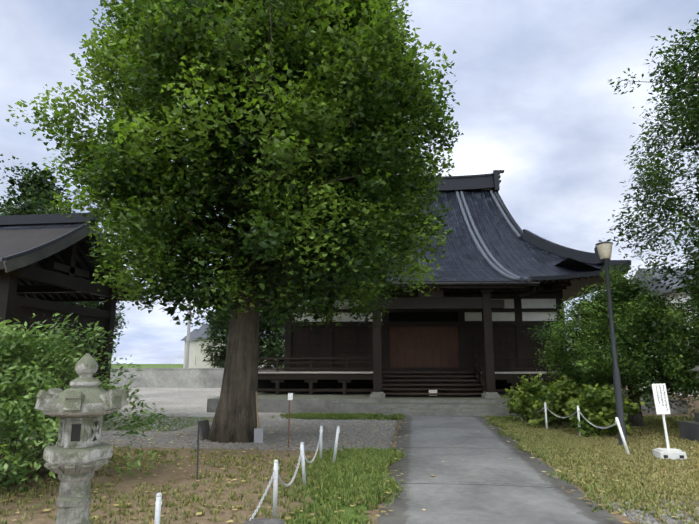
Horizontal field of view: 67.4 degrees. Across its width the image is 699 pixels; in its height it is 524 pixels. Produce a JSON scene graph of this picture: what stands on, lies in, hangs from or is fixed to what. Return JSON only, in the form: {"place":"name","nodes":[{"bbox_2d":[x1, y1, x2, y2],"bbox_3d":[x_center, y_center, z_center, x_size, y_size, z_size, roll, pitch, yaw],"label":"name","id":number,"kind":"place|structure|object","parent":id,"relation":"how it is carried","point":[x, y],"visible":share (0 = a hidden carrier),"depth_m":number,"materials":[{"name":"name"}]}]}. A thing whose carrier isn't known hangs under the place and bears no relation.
{"place":"outdoors","nodes":[
{"label":"outdoors","id":0,"kind":"place"},
{"bbox_2d":[110,368,223,387],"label":"yard wall","id":1,"kind":"structure","parent":0,"point":[182,378],"depth_m":36.11,"materials":[{"name":"grey concrete"}]},
{"bbox_2d":[180,329,198,367],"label":"house","id":2,"kind":"structure","parent":0,"point":[192,353],"depth_m":79.11,"materials":[{"name":"grey paint"}]},
{"bbox_2d":[192,324,277,367],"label":"house","id":3,"kind":"structure","parent":0,"point":[200,356],"depth_m":63.78,"materials":[{"name":"grey paint"}]},
{"bbox_2d":[0,364,698,523],"bbox_3d":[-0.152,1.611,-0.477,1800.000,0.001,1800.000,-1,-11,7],"label":"ground","id":4,"kind":"structure","parent":0,"point":[183,401],"depth_m":8.46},
{"bbox_2d":[0,154,98,308],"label":"tree","id":5,"kind":"object","parent":4,"relation":"on","point":[32,201],"depth_m":26.13,"materials":[{"name":"green plant"}]},
{"bbox_2d":[0,208,143,429],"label":"wooden building","id":6,"kind":"structure","parent":4,"relation":"on","point":[22,252],"depth_m":14.92,"materials":[{"name":"brown wood"}]},
{"bbox_2d":[0,223,122,284],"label":"pavilion roof tiles","id":7,"kind":"object","parent":6,"relation":"on","point":[62,252],"visible":0.12,"depth_m":16.37,"materials":[{"name":"grey tile"}]},
{"bbox_2d":[34,353,127,523],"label":"stone lantern","id":8,"kind":"object","parent":4,"relation":"on","point":[78,456],"visible":1,"depth_m":4.73,"materials":[{"name":"stone"}]},
{"bbox_2d":[0,312,167,493],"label":"shrub","id":9,"kind":"object","parent":4,"relation":"on","point":[15,365],"depth_m":7.33,"materials":[{"name":"green plant"}]},
{"bbox_2d":[74,301,127,361],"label":"tree leaves","id":10,"kind":"object","parent":4,"relation":"on","point":[120,322],"visible":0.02,"depth_m":38.56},
{"bbox_2d":[92,301,128,348],"bbox_3d":[-19.685,4.262,38.120,6.174,9.698,7.070,-1,-11,7],"label":"tree","id":11,"kind":"object","parent":4,"relation":"on","point":[120,314],"depth_m":38.80,"materials":[{"name":"green plant"}]},
{"bbox_2d":[64,301,123,352],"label":"tree leaves","id":12,"kind":"object","parent":11,"relation":"attached to","point":[101,307],"visible":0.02,"depth_m":38.96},
{"bbox_2d":[154,492,161,523],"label":"chain post","id":13,"kind":"object","parent":4,"relation":"on","point":[158,503],"visible":1,"depth_m":4.67,"materials":[{"name":"white paint"}]},
{"bbox_2d":[185,301,191,367],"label":"utility pole","id":14,"kind":"object","parent":4,"relation":"on","point":[187,347],"visible":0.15,"depth_m":41.08,"materials":[{"name":"concrete"}]},
{"bbox_2d":[196,421,199,479],"bbox_3d":[-2.229,2.770,7.713,0.041,0.821,0.024,-1,-11,7],"label":"post","id":15,"kind":"object","parent":4,"relation":"on","point":[197,450],"visible":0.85,"depth_m":7.71,"materials":[{"name":"metal"}]},
{"bbox_2d":[199,420,209,439],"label":"leaning stone slab","id":16,"kind":"structure","parent":4,"relation":"on","point":[204,429],"depth_m":11.65,"materials":[{"name":"grey stone"}]},
{"bbox_2d":[197,301,230,367],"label":"tree","id":17,"kind":"object","parent":4,"relation":"on","point":[215,331],"depth_m":47.06,"materials":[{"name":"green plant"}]},
{"bbox_2d":[206,311,229,367],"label":"tree leaves","id":18,"kind":"object","parent":17,"relation":"attached to","point":[224,342],"visible":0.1,"depth_m":47.30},
{"bbox_2d":[5,0,463,442],"bbox_3d":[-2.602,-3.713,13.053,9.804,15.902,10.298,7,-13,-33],"label":"ginkgo tree","id":19,"kind":"object","parent":4,"relation":"on","point":[280,151],"depth_m":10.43,"materials":[{"name":"green plant"}]},
{"bbox_2d":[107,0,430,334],"bbox_3d":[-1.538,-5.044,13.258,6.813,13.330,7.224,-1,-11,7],"label":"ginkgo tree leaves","id":20,"kind":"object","parent":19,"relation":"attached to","point":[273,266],"visible":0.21,"depth_m":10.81,"materials":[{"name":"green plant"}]},
{"bbox_2d":[254,391,262,442],"bbox_3d":[-1.963,3.349,11.344,0.190,1.052,0.330,3,-11,-13],"label":"shovel","id":21,"kind":"object","parent":4,"relation":"on","point":[258,434],"visible":0.91,"depth_m":11.18,"materials":[{"name":"silver metal"}]},
{"bbox_2d":[242,518,285,523],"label":"rock","id":22,"kind":"object","parent":4,"relation":"on","point":[264,521],"visible":1,"depth_m":4.79,"materials":[{"name":"stone"}]},
{"bbox_2d":[258,300,284,367],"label":"tree","id":23,"kind":"object","parent":4,"relation":"on","point":[280,345],"depth_m":43.58,"materials":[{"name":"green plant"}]},
{"bbox_2d":[273,460,278,517],"bbox_3d":[-0.805,2.503,5.690,0.052,0.680,0.052,8,-14,-37],"label":"chain post","id":24,"kind":"object","parent":4,"relation":"on","point":[275,486],"visible":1,"depth_m":5.68,"materials":[{"name":"white paint"}]},
{"bbox_2d":[288,393,292,447],"bbox_3d":[-1.206,3.204,10.626,0.100,1.070,0.039,-1,-11,7],"label":"sign","id":25,"kind":"object","parent":4,"relation":"on","point":[290,396],"visible":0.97,"depth_m":10.64,"materials":[{"name":"metal"}]},
{"bbox_2d":[300,442,305,483],"bbox_3d":[-0.641,2.824,7.249,0.109,0.642,0.054,-1,-11,7],"label":"chain post","id":26,"kind":"object","parent":4,"relation":"on","point":[303,463],"visible":0.94,"depth_m":7.24,"materials":[{"name":"white paint"}]},
{"bbox_2d":[319,426,322,457],"bbox_3d":[-0.503,3.216,9.260,0.052,0.630,0.052,8,-14,-37],"label":"chain post","id":27,"kind":"object","parent":4,"relation":"on","point":[321,430],"visible":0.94,"depth_m":9.25,"materials":[{"name":"white paint"}]},
{"bbox_2d":[333,426,339,462],"bbox_3d":[-0.225,3.100,8.786,0.138,0.683,0.054,-1,-11,7],"label":"chain post","id":28,"kind":"object","parent":4,"relation":"on","point":[336,442],"visible":0.94,"depth_m":8.78,"materials":[{"name":"white paint"}]},
{"bbox_2d":[0,413,697,523],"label":"leaf litter","id":29,"kind":"object","parent":4,"relation":"on","point":[255,507],"visible":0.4,"depth_m":8.02,"materials":[{"name":"brown plant"}]},
{"bbox_2d":[0,412,698,523],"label":"grass tufts","id":30,"kind":"object","parent":4,"relation":"on","point":[365,466],"visible":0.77,"depth_m":7.84,"materials":[{"name":"green plant"}]},
{"bbox_2d":[30,413,698,523],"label":"gravel pebbles","id":31,"kind":"object","parent":4,"relation":"on","point":[388,434],"visible":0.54,"depth_m":12.22,"materials":[{"name":"grey gravel"}]},
{"bbox_2d":[249,405,616,520],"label":"post chains","id":32,"kind":"object","parent":4,"relation":"on","point":[282,483],"visible":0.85,"depth_m":6.83,"materials":[{"name":"silver metal"}]},
{"bbox_2d":[207,391,687,416],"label":"stone platform","id":33,"kind":"structure","parent":4,"relation":"on","point":[485,404],"depth_m":17.85,"materials":[{"name":"grey stone"}]},
{"bbox_2d":[257,279,611,396],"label":"temple building","id":34,"kind":"structure","parent":33,"relation":"on","point":[445,307],"depth_m":20.66,"materials":[{"name":"brown wood"}]},
{"bbox_2d":[292,299,556,321],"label":"temple plaster panels","id":35,"kind":"object","parent":34,"relation":"attached to","point":[526,316],"visible":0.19,"depth_m":22.25,"materials":[{"name":"white paint"}]},
{"bbox_2d":[291,326,559,366],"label":"temple doors","id":36,"kind":"structure","parent":34,"relation":"attached to","point":[433,346],"depth_m":22.09,"materials":[{"name":"brown wood"}]},
{"bbox_2d":[232,258,629,311],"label":"roof eaves","id":37,"kind":"object","parent":34,"relation":"attached to","point":[579,281],"visible":0.17,"depth_m":20.66,"materials":[{"name":"brown wood"}]},
{"bbox_2d":[330,281,539,296],"bbox_3d":[3.012,1.089,19.661,7.500,0.410,2.162,0,-11,2],"label":"temple gutter","id":38,"kind":"object","parent":37,"relation":"attached to","point":[505,283],"visible":0.67,"depth_m":18.60,"materials":[{"name":"brown metal"}]},
{"bbox_2d":[302,190,628,281],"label":"temple roof tiles","id":39,"kind":"object","parent":37,"relation":"on","point":[463,259],"visible":0.33,"depth_m":24.69,"materials":[{"name":"grey tile"}]},
{"bbox_2d":[319,170,630,281],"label":"temple roof ridges","id":40,"kind":"object","parent":39,"relation":"on","point":[490,182],"visible":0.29,"depth_m":26.49,"materials":[{"name":"grey tile"}]},
{"bbox_2d":[502,372,566,422],"bbox_3d":[5.322,3.952,15.195,1.866,1.470,1.853,-1,-11,7],"label":"hydrangea bush","id":41,"kind":"object","parent":4,"relation":"on","point":[533,387],"depth_m":15.01,"materials":[{"name":"green plant"}]},
{"bbox_2d":[544,402,547,428],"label":"chain post","id":42,"kind":"object","parent":4,"relation":"on","point":[545,406],"visible":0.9,"depth_m":13.30,"materials":[{"name":"white paint"}]},
{"bbox_2d":[523,375,604,428],"bbox_3d":[5.611,3.724,13.790,2.074,1.494,1.772,-6,-13,29],"label":"hydrangea bush","id":43,"kind":"object","parent":4,"relation":"on","point":[560,392],"depth_m":13.64,"materials":[{"name":"green plant"}]},
{"bbox_2d":[577,406,580,436],"bbox_3d":[5.255,3.676,11.997,0.052,0.760,0.052,8,-14,-37],"label":"chain post","id":44,"kind":"object","parent":4,"relation":"on","point":[578,414],"visible":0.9,"depth_m":12.00,"materials":[{"name":"white paint"}]},
{"bbox_2d":[563,380,627,419],"bbox_3d":[6.699,4.014,14.975,2.110,1.410,2.064,-1,-11,7],"label":"hydrangea bush","id":45,"kind":"object","parent":4,"relation":"on","point":[565,407],"visible":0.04,"depth_m":14.80,"materials":[{"name":"green plant"}]},
{"bbox_2d":[562,382,644,436],"bbox_3d":[5.927,3.544,12.396,1.818,1.405,1.970,-1,-11,7],"label":"hydrangea bush","id":46,"kind":"object","parent":4,"relation":"on","point":[599,413],"depth_m":12.03,"materials":[{"name":"green plant"}]},
{"bbox_2d":[521,263,698,426],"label":"tree","id":47,"kind":"object","parent":4,"relation":"on","point":[611,275],"depth_m":13.78,"materials":[{"name":"green plant"}]},
{"bbox_2d":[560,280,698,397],"bbox_3d":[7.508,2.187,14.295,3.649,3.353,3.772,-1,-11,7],"label":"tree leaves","id":48,"kind":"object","parent":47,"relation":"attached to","point":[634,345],"visible":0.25,"depth_m":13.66,"materials":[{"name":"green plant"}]},
{"bbox_2d":[595,241,627,445],"bbox_3d":[5.638,1.671,11.207,0.350,4.300,0.350,-1,-11,7],"label":"lamp post","id":49,"kind":"object","parent":4,"relation":"on","point":[604,249],"visible":0.92,"depth_m":11.17,"materials":[{"name":"metal"}]},
{"bbox_2d":[615,417,629,454],"bbox_3d":[5.015,3.230,9.609,0.219,0.746,0.054,-3,-11,15],"label":"chain post","id":50,"kind":"object","parent":4,"relation":"on","point":[622,435],"visible":0.94,"depth_m":9.61,"materials":[{"name":"white paint"}]},
{"bbox_2d":[607,53,698,239],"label":"tall tree","id":51,"kind":"object","parent":4,"relation":"on","point":[677,74],"depth_m":12.21,"materials":[{"name":"green plant"}]},
{"bbox_2d":[599,12,698,317],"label":"tree leaves","id":52,"kind":"object","parent":51,"relation":"attached to","point":[687,111],"visible":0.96,"depth_m":13.30,"materials":[{"name":"green plant"}]},
{"bbox_2d":[670,99,698,280],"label":"tree leaves","id":53,"kind":"object","parent":51,"relation":"attached to","point":[689,177],"visible":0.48,"depth_m":13.70,"materials":[{"name":"green plant"}]},
{"bbox_2d":[632,268,698,395],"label":"storehouse","id":54,"kind":"structure","parent":4,"relation":"on","point":[663,289],"depth_m":29.22,"materials":[{"name":"grey"}]},
{"bbox_2d":[652,383,686,460],"bbox_3d":[5.633,2.834,9.338,0.420,1.309,0.328,-1,-11,7],"label":"sign board","id":55,"kind":"object","parent":4,"relation":"on","point":[661,401],"visible":0.98,"depth_m":9.34,"materials":[{"name":"plastic"}]},
{"bbox_2d":[678,365,698,440],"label":"stone monument","id":56,"kind":"object","parent":4,"relation":"on","point":[688,430],"visible":0.83,"depth_m":11.47,"materials":[{"name":"grey stone"}]},
{"bbox_2d":[0,0,698,363],"label":"sky","id":57,"kind":"structure","parent":0,"point":[538,106],"materials":[{"name":"white"}]},
{"bbox_2d":[377,415,622,523],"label":"path","id":58,"kind":"structure","parent":0,"point":[500,487],"depth_m":7.33,"materials":[{"name":"concrete"}]},
{"bbox_2d":[670,241,698,364],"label":"tree leaves","id":59,"kind":"object","parent":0,"point":[689,249],"visible":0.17,"depth_m":18.71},
{"bbox_2d":[688,277,698,339],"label":"tree leaves","id":60,"kind":"object","parent":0,"point":[696,310],"visible":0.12,"depth_m":18.41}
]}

